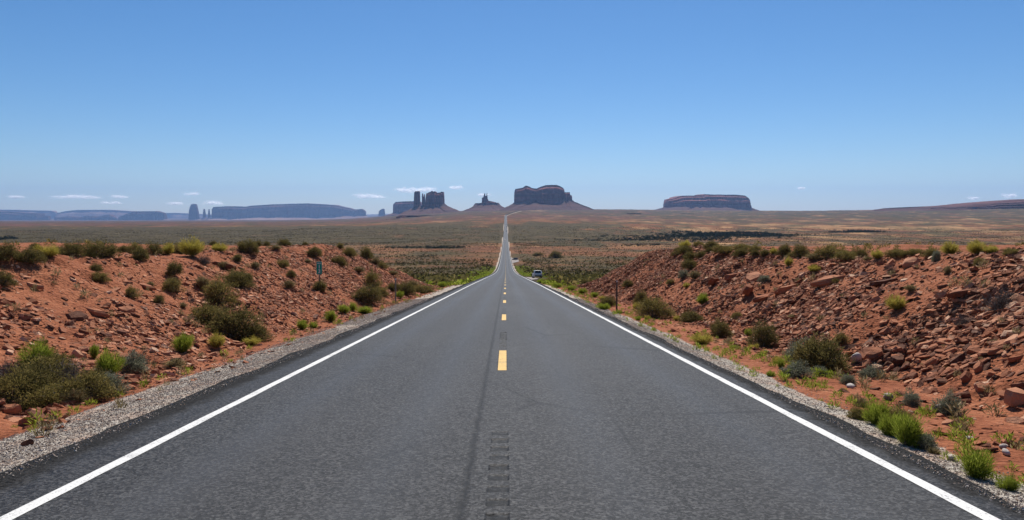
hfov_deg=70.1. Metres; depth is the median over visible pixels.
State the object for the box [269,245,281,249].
grass clump
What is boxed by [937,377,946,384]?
rock
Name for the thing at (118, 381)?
sage tuft
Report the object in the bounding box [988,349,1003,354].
rock
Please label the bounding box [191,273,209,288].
grass clump
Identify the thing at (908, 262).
rock
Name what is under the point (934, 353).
rock
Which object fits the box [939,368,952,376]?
rock
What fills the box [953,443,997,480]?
rabbitbrush
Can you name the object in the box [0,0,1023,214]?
sky
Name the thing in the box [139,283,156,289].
rock
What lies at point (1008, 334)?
rock
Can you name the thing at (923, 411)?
roadside weeds
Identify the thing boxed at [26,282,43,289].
rock
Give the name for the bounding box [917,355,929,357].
rock
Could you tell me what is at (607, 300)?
sagebrush
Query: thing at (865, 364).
rock
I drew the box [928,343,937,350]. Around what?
rock
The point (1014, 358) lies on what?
rock
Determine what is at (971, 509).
edge line
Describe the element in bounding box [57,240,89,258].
sagebrush
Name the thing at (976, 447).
rock
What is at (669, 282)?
shrub
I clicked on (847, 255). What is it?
shrub
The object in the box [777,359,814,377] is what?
sage tuft
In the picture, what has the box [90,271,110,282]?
shrub
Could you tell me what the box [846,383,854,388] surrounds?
rock
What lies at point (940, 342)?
rock
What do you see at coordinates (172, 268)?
sagebrush
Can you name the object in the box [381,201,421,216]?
mesa
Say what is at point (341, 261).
sagebrush
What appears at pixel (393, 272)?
grass clump
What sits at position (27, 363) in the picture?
shrub
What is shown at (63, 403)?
rock
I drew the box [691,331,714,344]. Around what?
rabbitbrush
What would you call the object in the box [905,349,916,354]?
rock
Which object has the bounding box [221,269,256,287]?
sagebrush
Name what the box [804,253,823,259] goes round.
grass clump
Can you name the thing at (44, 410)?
rock
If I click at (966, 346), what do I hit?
rock
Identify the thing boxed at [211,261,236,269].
rock
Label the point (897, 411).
shrub
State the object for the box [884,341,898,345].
rock
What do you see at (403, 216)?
rock ledge
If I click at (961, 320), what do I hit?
dry bush
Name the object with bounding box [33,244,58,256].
rabbitbrush
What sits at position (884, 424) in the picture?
rabbitbrush
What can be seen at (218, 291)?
shrub
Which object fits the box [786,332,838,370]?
shrub
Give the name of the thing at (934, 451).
grass clump
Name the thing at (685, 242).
rabbitbrush
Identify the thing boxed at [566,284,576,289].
rabbitbrush
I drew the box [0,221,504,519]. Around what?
edge line
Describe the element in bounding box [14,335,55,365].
rabbitbrush
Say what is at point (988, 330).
rock
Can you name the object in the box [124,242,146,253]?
shrub
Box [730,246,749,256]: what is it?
sagebrush
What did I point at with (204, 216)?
rock spire
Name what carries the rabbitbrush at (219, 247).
on the ground at (918, 222)
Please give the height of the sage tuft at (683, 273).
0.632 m
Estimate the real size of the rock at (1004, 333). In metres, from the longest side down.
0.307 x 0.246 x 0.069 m
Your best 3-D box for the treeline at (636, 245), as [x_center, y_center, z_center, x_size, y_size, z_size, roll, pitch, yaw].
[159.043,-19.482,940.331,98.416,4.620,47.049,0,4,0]
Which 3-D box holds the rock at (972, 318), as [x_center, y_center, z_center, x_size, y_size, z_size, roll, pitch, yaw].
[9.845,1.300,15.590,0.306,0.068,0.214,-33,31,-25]
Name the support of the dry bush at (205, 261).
on the ground at (918, 222)
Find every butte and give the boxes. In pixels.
[188,204,199,219]
[377,209,384,216]
[397,191,458,215]
[464,193,504,210]
[500,185,593,210]
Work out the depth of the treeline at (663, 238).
1281.79 m
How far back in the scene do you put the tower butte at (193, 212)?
19328.23 m
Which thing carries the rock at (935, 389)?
on the ground at (918, 222)
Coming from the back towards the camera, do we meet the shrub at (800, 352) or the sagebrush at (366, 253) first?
the sagebrush at (366, 253)
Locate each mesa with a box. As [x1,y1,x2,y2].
[0,210,57,218]
[0,211,50,219]
[54,215,117,219]
[56,210,133,217]
[118,211,167,219]
[166,213,211,217]
[210,203,366,219]
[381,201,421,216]
[655,194,759,210]
[871,199,1023,210]
[925,202,1023,210]
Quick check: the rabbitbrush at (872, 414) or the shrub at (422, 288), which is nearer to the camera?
the rabbitbrush at (872, 414)
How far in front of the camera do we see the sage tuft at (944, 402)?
10.40 m
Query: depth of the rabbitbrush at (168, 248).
31.00 m
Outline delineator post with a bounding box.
[616,280,617,308]
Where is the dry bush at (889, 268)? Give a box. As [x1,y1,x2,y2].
[885,265,898,273]
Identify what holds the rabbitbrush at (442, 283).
on the ground at (918, 222)
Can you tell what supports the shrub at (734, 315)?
on the ground at (918, 222)
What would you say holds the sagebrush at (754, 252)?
on the ground at (918, 222)
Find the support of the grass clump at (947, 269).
on the ground at (918, 222)
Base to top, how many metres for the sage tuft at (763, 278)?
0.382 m
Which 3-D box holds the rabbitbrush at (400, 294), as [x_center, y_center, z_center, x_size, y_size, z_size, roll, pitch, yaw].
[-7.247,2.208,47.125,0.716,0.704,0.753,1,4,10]
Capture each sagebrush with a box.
[0,240,22,260]
[0,268,21,286]
[0,356,69,399]
[11,245,49,263]
[28,241,39,248]
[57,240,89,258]
[82,238,121,257]
[89,262,103,271]
[116,244,130,252]
[129,244,150,260]
[144,241,165,255]
[153,294,165,303]
[163,259,183,275]
[196,301,266,340]
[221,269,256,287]
[229,266,255,285]
[231,252,242,262]
[234,319,277,341]
[235,237,261,253]
[261,241,272,245]
[277,238,292,245]
[286,269,295,277]
[306,245,322,256]
[312,279,326,291]
[330,255,349,266]
[351,282,389,304]
[358,244,374,259]
[387,281,402,290]
[399,278,417,295]
[597,294,620,306]
[621,279,633,286]
[631,289,648,304]
[670,244,684,255]
[676,244,692,253]
[677,309,704,321]
[679,257,697,269]
[683,250,693,259]
[694,250,705,258]
[702,239,718,248]
[705,247,713,252]
[708,315,734,337]
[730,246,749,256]
[745,316,780,347]
[751,248,759,255]
[759,249,769,255]
[774,242,791,255]
[786,242,809,258]
[794,330,856,373]
[852,247,868,256]
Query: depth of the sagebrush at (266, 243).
50.33 m
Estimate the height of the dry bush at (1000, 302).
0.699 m
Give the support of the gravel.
on the ground at (918, 222)
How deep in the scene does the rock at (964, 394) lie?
11.60 m
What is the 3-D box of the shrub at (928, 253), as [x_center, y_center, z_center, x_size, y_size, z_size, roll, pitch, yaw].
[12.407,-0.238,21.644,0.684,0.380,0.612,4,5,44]
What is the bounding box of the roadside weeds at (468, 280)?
[418,265,587,285]
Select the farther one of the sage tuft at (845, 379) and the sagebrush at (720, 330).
the sagebrush at (720, 330)
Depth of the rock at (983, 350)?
13.24 m
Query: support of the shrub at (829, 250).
on the ground at (918, 222)
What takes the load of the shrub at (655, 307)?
on the ground at (918, 222)
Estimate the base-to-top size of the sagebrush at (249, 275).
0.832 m
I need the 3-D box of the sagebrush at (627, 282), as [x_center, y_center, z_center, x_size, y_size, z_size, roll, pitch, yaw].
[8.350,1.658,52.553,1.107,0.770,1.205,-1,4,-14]
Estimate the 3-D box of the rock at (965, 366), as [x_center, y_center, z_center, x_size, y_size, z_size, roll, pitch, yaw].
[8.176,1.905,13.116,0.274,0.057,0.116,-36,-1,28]
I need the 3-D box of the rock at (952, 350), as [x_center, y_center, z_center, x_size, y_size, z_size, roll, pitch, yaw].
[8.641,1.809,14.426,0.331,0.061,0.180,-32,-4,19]
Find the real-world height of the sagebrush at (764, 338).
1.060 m
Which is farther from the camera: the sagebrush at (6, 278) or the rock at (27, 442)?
the sagebrush at (6, 278)
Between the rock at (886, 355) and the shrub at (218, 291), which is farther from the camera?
the shrub at (218, 291)
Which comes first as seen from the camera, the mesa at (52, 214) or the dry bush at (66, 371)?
the dry bush at (66, 371)
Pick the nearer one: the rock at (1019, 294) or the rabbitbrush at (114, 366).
the rabbitbrush at (114, 366)
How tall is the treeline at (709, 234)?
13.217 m
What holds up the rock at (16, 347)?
on the ground at (918, 222)
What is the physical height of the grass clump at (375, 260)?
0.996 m
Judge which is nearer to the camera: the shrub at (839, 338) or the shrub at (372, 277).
the shrub at (839, 338)
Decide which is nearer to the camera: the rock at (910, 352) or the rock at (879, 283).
the rock at (910, 352)
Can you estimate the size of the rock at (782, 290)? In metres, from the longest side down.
1.293 x 0.247 x 0.216 m
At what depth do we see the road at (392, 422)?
7.51 m
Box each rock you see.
[0,398,5,404]
[1,345,23,349]
[1,404,21,413]
[2,323,10,328]
[3,343,14,350]
[8,417,21,422]
[18,416,38,425]
[21,439,33,445]
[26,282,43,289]
[26,409,44,418]
[38,408,58,413]
[45,406,57,413]
[53,403,63,407]
[60,399,79,405]
[66,311,88,320]
[71,349,86,357]
[81,337,88,343]
[84,307,109,316]
[84,360,96,364]
[118,306,135,312]
[123,374,139,378]
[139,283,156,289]
[150,369,159,374]
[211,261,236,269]
[708,277,718,285]
[724,273,740,279]
[741,284,752,295]
[746,272,761,281]
[753,294,769,302]
[777,283,800,293]
[810,275,844,286]
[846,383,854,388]
[850,352,861,362]
[859,347,883,359]
[860,359,870,367]
[869,278,897,285]
[879,356,890,360]
[882,352,890,358]
[883,363,893,368]
[883,393,893,400]
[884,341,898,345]
[890,353,904,366]
[897,338,908,342]
[897,344,906,353]
[900,362,909,370]
[902,257,919,267]
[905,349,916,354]
[905,355,913,360]
[905,372,917,379]
[911,334,926,339]
[914,338,925,344]
[914,352,926,358]
[915,340,933,347]
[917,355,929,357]
[922,357,938,366]
[923,386,937,391]
[927,372,938,378]
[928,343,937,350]
[929,351,939,357]
[931,328,942,333]
[932,430,949,435]
[936,340,947,344]
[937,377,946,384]
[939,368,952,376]
[941,347,957,354]
[941,419,953,425]
[945,368,962,378]
[946,454,955,460]
[947,287,976,297]
[948,308,959,314]
[948,353,965,366]
[952,330,961,334]
[952,391,969,396]
[954,398,970,403]
[959,362,971,368]
[960,371,972,382]
[963,343,971,350]
[966,347,981,354]
[967,317,977,323]
[968,445,984,449]
[971,322,982,326]
[973,361,983,372]
[977,348,990,356]
[979,443,990,447]
[981,312,994,317]
[981,327,997,337]
[982,362,990,370]
[983,447,998,450]
[987,348,1000,354]
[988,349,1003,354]
[989,339,1003,346]
[996,390,1004,397]
[999,444,1007,448]
[1000,330,1011,338]
[1000,370,1011,378]
[1001,438,1016,447]
[1002,448,1009,455]
[1003,312,1013,319]
[1003,334,1018,342]
[1004,387,1023,406]
[1006,301,1019,309]
[1006,332,1019,337]
[1008,355,1023,362]
[1009,293,1023,300]
[1012,295,1023,302]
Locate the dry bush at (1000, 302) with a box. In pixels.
[970,285,1018,311]
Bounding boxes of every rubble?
[0,243,456,438]
[561,245,1023,461]
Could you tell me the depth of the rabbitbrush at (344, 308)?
31.69 m
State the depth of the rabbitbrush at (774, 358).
15.60 m
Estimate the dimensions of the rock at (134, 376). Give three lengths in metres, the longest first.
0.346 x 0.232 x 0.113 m
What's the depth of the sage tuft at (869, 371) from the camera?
13.97 m
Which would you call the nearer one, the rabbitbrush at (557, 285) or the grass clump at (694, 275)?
the grass clump at (694, 275)
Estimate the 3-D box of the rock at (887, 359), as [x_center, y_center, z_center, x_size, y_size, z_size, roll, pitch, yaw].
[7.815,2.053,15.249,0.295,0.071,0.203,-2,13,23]
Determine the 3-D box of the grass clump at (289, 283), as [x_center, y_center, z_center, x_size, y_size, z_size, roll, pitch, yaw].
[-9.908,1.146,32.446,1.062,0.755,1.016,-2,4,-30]
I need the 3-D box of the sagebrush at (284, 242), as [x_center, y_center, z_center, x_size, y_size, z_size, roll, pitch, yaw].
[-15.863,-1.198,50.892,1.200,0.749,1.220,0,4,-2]
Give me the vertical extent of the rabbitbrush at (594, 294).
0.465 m
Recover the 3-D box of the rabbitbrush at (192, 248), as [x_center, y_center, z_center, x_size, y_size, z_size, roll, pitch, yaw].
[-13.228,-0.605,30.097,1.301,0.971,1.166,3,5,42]
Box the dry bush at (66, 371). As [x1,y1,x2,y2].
[33,357,94,385]
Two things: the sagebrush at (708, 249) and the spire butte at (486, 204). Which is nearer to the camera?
the sagebrush at (708, 249)
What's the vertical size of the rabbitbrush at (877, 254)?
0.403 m
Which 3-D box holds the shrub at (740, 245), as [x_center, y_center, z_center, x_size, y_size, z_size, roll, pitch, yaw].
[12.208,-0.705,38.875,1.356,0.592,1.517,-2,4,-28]
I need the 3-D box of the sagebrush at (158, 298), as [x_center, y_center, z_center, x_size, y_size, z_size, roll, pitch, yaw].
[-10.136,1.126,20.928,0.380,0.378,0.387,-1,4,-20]
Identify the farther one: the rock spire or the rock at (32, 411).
the rock spire
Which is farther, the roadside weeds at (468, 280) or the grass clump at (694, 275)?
the roadside weeds at (468, 280)
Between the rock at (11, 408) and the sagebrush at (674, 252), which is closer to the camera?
the rock at (11, 408)
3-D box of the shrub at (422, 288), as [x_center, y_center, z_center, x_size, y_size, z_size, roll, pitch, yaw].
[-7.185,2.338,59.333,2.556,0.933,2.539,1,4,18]
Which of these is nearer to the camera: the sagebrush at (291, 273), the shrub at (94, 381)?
the shrub at (94, 381)
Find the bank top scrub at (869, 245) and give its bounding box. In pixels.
[12,238,1023,251]
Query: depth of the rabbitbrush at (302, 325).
24.43 m
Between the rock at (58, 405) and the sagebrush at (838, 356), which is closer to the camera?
the rock at (58, 405)
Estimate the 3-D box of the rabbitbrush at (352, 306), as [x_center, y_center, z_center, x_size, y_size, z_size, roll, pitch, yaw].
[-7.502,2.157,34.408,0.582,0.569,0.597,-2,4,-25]
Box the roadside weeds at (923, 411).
[11,284,1023,486]
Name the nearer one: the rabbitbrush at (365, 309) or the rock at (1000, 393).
the rock at (1000, 393)
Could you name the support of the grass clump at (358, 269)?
on the ground at (918, 222)
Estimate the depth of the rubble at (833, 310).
20.32 m
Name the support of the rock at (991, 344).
on the ground at (918, 222)
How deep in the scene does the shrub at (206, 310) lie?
21.16 m
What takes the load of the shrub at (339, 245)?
on the ground at (918, 222)
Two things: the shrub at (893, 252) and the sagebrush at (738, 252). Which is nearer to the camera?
the shrub at (893, 252)
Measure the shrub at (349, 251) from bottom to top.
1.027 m
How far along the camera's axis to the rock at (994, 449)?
7.84 m
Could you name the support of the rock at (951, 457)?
on the ground at (918, 222)
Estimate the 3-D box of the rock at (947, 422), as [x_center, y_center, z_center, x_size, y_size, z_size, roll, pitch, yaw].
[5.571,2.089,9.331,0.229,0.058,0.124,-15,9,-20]
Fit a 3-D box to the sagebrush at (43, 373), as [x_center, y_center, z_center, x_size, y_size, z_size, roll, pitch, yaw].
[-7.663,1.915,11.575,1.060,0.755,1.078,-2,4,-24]
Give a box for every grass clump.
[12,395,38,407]
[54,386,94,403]
[158,357,187,368]
[180,302,188,308]
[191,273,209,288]
[218,259,228,268]
[249,261,259,267]
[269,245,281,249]
[280,279,300,293]
[354,266,365,272]
[369,257,383,263]
[389,269,398,274]
[407,279,418,286]
[687,270,701,278]
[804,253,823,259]
[852,396,868,406]
[902,284,917,291]
[925,447,941,454]
[941,265,951,273]
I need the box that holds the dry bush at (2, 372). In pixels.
[0,354,21,378]
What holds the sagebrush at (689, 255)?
on the ground at (918, 222)
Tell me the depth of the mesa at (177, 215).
28606.66 m
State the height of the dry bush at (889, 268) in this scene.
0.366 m
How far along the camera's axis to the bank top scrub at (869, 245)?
46.02 m
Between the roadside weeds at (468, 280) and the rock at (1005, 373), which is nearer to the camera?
the rock at (1005, 373)
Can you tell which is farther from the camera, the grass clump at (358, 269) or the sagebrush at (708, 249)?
the grass clump at (358, 269)
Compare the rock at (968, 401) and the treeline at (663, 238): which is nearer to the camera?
the rock at (968, 401)
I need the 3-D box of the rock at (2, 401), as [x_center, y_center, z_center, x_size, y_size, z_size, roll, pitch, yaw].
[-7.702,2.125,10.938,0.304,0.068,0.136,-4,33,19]
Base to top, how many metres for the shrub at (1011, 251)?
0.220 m
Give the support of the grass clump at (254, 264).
on the ground at (918, 222)
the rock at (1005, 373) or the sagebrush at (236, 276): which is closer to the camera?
the rock at (1005, 373)
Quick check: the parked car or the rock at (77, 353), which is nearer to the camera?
the rock at (77, 353)
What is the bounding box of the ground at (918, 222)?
[0,208,1023,507]
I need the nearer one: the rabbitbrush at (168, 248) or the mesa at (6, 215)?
the rabbitbrush at (168, 248)
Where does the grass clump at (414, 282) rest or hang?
on the ground at (918, 222)
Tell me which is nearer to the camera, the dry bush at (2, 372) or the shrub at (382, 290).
the dry bush at (2, 372)
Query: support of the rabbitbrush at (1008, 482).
on the ground at (918, 222)
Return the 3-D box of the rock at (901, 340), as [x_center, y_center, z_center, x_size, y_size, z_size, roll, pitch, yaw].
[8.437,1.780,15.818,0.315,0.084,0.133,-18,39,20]
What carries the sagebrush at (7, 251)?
on the ground at (918, 222)
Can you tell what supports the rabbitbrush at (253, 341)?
on the ground at (918, 222)
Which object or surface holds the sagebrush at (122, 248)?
on the ground at (918, 222)
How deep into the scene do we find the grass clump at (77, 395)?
11.21 m
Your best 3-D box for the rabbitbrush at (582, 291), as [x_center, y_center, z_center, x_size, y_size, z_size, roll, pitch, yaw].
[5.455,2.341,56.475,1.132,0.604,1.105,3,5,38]
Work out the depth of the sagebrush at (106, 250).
23.40 m
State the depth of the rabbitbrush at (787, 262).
29.37 m
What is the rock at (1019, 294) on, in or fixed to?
on the ground at (918, 222)
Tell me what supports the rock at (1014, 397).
on the ground at (918, 222)
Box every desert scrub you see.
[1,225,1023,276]
[371,248,625,284]
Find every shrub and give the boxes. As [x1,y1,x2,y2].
[0,363,43,409]
[15,351,78,377]
[18,378,88,410]
[48,348,77,375]
[57,363,120,402]
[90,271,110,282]
[91,365,110,377]
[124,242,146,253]
[124,283,140,298]
[160,276,186,292]
[172,242,184,254]
[187,299,226,324]
[201,271,242,305]
[274,259,289,267]
[335,242,344,247]
[342,246,357,256]
[363,267,382,286]
[375,285,388,295]
[377,261,388,268]
[410,283,438,293]
[631,292,676,318]
[665,278,674,284]
[692,240,703,246]
[711,244,732,253]
[728,242,749,250]
[729,311,742,319]
[747,244,765,251]
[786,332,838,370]
[805,241,847,258]
[833,248,859,259]
[833,331,850,343]
[844,403,866,420]
[881,248,908,256]
[888,406,916,421]
[901,247,924,255]
[918,246,936,257]
[971,256,985,265]
[1002,248,1019,254]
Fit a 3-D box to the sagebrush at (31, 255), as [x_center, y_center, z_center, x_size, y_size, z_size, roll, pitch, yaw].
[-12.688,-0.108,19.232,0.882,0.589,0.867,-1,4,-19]
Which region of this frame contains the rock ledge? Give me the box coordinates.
[396,215,431,217]
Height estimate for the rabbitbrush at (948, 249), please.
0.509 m
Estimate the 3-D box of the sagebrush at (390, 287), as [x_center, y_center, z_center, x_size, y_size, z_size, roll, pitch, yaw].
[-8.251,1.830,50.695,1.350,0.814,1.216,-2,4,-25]
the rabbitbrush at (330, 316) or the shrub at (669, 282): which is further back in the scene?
the shrub at (669, 282)
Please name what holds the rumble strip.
on the road at (609, 421)
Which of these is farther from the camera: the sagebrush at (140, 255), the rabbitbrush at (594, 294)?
the rabbitbrush at (594, 294)
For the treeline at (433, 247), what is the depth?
921.45 m
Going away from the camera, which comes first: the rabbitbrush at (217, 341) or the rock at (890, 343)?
the rock at (890, 343)
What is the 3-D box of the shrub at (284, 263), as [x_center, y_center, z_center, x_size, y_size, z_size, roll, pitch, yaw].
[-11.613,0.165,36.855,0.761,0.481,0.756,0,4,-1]
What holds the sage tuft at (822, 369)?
on the ground at (918, 222)
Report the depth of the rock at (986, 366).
12.71 m
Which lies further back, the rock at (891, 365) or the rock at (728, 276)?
the rock at (728, 276)
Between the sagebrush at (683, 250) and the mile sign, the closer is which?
the mile sign
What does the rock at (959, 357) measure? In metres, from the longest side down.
0.336 x 0.200 x 0.135 m
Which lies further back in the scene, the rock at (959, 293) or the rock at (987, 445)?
the rock at (959, 293)
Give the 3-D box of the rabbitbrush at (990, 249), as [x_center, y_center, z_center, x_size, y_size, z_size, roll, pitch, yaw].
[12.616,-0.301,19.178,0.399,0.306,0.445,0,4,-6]
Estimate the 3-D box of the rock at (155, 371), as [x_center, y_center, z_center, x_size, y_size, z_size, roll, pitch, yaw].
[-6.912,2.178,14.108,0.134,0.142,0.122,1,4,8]
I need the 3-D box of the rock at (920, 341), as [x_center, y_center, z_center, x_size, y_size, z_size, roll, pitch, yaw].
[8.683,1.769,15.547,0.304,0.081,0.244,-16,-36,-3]
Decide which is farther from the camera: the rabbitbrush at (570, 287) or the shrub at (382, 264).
the rabbitbrush at (570, 287)
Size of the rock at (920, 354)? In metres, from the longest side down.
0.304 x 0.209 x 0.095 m
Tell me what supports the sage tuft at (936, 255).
on the ground at (918, 222)
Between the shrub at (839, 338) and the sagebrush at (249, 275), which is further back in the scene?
the sagebrush at (249, 275)
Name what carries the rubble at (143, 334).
on the ground at (918, 222)
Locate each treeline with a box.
[0,235,18,239]
[373,245,469,248]
[555,231,807,241]
[600,243,668,246]
[626,230,815,238]
[828,229,895,232]
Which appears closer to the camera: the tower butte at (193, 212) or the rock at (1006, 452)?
the rock at (1006, 452)
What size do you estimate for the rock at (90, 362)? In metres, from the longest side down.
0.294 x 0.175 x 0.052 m
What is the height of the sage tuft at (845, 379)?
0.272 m
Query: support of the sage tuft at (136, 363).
on the ground at (918, 222)
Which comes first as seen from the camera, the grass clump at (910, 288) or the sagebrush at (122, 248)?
the grass clump at (910, 288)
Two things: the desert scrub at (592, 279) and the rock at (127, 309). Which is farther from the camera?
the desert scrub at (592, 279)
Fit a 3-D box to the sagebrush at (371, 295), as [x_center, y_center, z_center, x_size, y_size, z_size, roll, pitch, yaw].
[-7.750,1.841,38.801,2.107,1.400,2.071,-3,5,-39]
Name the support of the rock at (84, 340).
on the ground at (918, 222)
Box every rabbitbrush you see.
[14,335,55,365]
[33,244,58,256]
[88,344,99,357]
[93,342,125,374]
[161,242,174,253]
[169,329,194,352]
[178,234,207,256]
[206,332,225,347]
[211,242,228,251]
[242,335,262,344]
[296,319,308,329]
[308,320,317,327]
[324,310,336,321]
[336,304,350,313]
[349,301,357,310]
[354,306,374,313]
[394,290,404,298]
[437,280,448,286]
[552,283,562,287]
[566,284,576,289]
[577,287,587,293]
[590,291,598,296]
[595,303,610,309]
[676,240,690,247]
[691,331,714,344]
[694,292,709,303]
[744,328,752,335]
[748,343,760,348]
[766,370,775,376]
[771,356,784,362]
[777,357,784,368]
[784,256,792,266]
[806,264,821,270]
[857,399,891,424]
[870,249,882,258]
[875,408,901,435]
[884,293,907,309]
[888,410,928,445]
[939,241,961,253]
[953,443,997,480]
[963,237,986,253]
[983,244,998,253]
[993,472,1022,491]
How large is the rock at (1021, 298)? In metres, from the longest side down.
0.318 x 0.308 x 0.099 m
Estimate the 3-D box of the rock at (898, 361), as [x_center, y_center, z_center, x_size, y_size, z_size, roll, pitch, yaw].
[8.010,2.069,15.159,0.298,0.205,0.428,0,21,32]
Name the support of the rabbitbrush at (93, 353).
on the ground at (918, 222)
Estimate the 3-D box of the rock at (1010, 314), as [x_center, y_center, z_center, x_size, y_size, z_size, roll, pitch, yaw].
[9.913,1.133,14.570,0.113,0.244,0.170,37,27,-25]
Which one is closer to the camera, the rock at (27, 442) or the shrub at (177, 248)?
the rock at (27, 442)
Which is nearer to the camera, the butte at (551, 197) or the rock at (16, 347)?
the rock at (16, 347)
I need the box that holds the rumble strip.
[480,320,512,519]
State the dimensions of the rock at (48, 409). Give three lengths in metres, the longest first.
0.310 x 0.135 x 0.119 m
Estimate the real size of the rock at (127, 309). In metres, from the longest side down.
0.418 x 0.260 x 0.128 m
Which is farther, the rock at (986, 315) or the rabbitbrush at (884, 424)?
the rock at (986, 315)
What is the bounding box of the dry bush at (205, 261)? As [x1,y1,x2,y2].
[194,253,213,264]
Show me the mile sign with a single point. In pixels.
(319, 267)
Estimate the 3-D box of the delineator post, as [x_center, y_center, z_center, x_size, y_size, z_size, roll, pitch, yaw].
[4.931,1.830,34.346,0.078,1.770,0.051,-1,5,-8]
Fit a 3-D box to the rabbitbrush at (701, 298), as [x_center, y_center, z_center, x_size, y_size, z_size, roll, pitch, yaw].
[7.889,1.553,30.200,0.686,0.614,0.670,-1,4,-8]
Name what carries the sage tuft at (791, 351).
on the ground at (918, 222)
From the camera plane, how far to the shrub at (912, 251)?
22.72 m
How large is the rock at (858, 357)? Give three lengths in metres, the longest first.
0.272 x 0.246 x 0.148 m
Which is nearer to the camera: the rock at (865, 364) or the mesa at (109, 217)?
the rock at (865, 364)
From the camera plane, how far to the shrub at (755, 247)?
36.50 m
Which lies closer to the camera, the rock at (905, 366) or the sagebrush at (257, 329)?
the rock at (905, 366)
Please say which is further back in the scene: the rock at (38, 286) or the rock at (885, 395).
the rock at (38, 286)
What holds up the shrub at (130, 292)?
on the ground at (918, 222)
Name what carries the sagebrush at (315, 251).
on the ground at (918, 222)
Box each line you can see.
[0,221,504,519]
[498,269,506,369]
[507,233,999,519]
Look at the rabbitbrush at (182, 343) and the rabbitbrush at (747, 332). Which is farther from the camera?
the rabbitbrush at (747, 332)
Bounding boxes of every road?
[0,320,499,519]
[375,210,620,321]
[507,320,1023,519]
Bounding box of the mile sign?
[316,261,321,283]
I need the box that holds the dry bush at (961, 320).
[951,312,970,327]
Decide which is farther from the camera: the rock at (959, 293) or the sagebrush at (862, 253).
the sagebrush at (862, 253)
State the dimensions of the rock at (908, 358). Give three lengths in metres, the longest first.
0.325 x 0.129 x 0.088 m
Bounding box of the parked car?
[532,270,541,277]
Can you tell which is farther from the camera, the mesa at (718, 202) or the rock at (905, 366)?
the mesa at (718, 202)
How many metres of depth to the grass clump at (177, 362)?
15.09 m
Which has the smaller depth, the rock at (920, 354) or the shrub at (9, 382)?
the shrub at (9, 382)
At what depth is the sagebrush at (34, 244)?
36.70 m
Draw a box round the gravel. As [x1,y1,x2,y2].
[0,297,1023,515]
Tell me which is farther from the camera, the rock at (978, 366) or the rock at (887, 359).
the rock at (887, 359)
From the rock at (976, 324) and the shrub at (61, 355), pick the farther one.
the rock at (976, 324)
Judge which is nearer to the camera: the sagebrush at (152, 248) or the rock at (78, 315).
the rock at (78, 315)
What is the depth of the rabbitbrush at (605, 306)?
33.92 m
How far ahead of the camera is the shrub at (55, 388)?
11.16 m
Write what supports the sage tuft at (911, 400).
on the ground at (918, 222)
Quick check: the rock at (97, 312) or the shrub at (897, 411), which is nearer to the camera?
the shrub at (897, 411)
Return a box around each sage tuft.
[97,371,135,395]
[120,349,149,373]
[676,269,687,278]
[757,274,769,282]
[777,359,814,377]
[781,335,811,362]
[812,365,828,376]
[838,373,858,385]
[856,362,886,378]
[900,391,922,406]
[913,430,939,450]
[929,389,965,415]
[931,249,941,261]
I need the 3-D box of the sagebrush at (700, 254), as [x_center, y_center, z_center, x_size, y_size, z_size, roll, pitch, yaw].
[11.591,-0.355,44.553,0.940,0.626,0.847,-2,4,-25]
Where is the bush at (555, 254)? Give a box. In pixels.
[548,250,564,257]
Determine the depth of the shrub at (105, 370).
12.75 m
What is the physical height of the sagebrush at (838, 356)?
1.008 m
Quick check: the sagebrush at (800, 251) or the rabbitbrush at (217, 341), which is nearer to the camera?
the rabbitbrush at (217, 341)
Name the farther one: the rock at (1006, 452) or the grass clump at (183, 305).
the grass clump at (183, 305)
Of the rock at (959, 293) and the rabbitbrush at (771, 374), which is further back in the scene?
the rock at (959, 293)
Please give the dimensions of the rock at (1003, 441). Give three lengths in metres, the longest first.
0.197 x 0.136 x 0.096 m
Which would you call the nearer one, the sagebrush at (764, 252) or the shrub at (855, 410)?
the shrub at (855, 410)
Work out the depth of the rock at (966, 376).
12.61 m
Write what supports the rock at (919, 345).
on the rubble at (833, 310)
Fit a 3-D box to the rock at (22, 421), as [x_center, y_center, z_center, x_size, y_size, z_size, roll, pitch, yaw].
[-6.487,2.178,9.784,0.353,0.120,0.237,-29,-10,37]
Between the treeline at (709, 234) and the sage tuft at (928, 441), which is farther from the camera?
the treeline at (709, 234)
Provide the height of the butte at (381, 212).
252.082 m
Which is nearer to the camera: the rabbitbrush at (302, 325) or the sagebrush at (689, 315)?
the rabbitbrush at (302, 325)
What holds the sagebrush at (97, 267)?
on the ground at (918, 222)
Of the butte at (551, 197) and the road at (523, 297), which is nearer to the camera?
the road at (523, 297)
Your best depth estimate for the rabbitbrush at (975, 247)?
19.66 m
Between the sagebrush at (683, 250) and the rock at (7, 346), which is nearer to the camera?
the rock at (7, 346)
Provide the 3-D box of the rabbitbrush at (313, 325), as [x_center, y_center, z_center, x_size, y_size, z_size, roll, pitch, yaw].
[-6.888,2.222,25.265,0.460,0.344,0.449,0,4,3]
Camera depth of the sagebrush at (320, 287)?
35.93 m

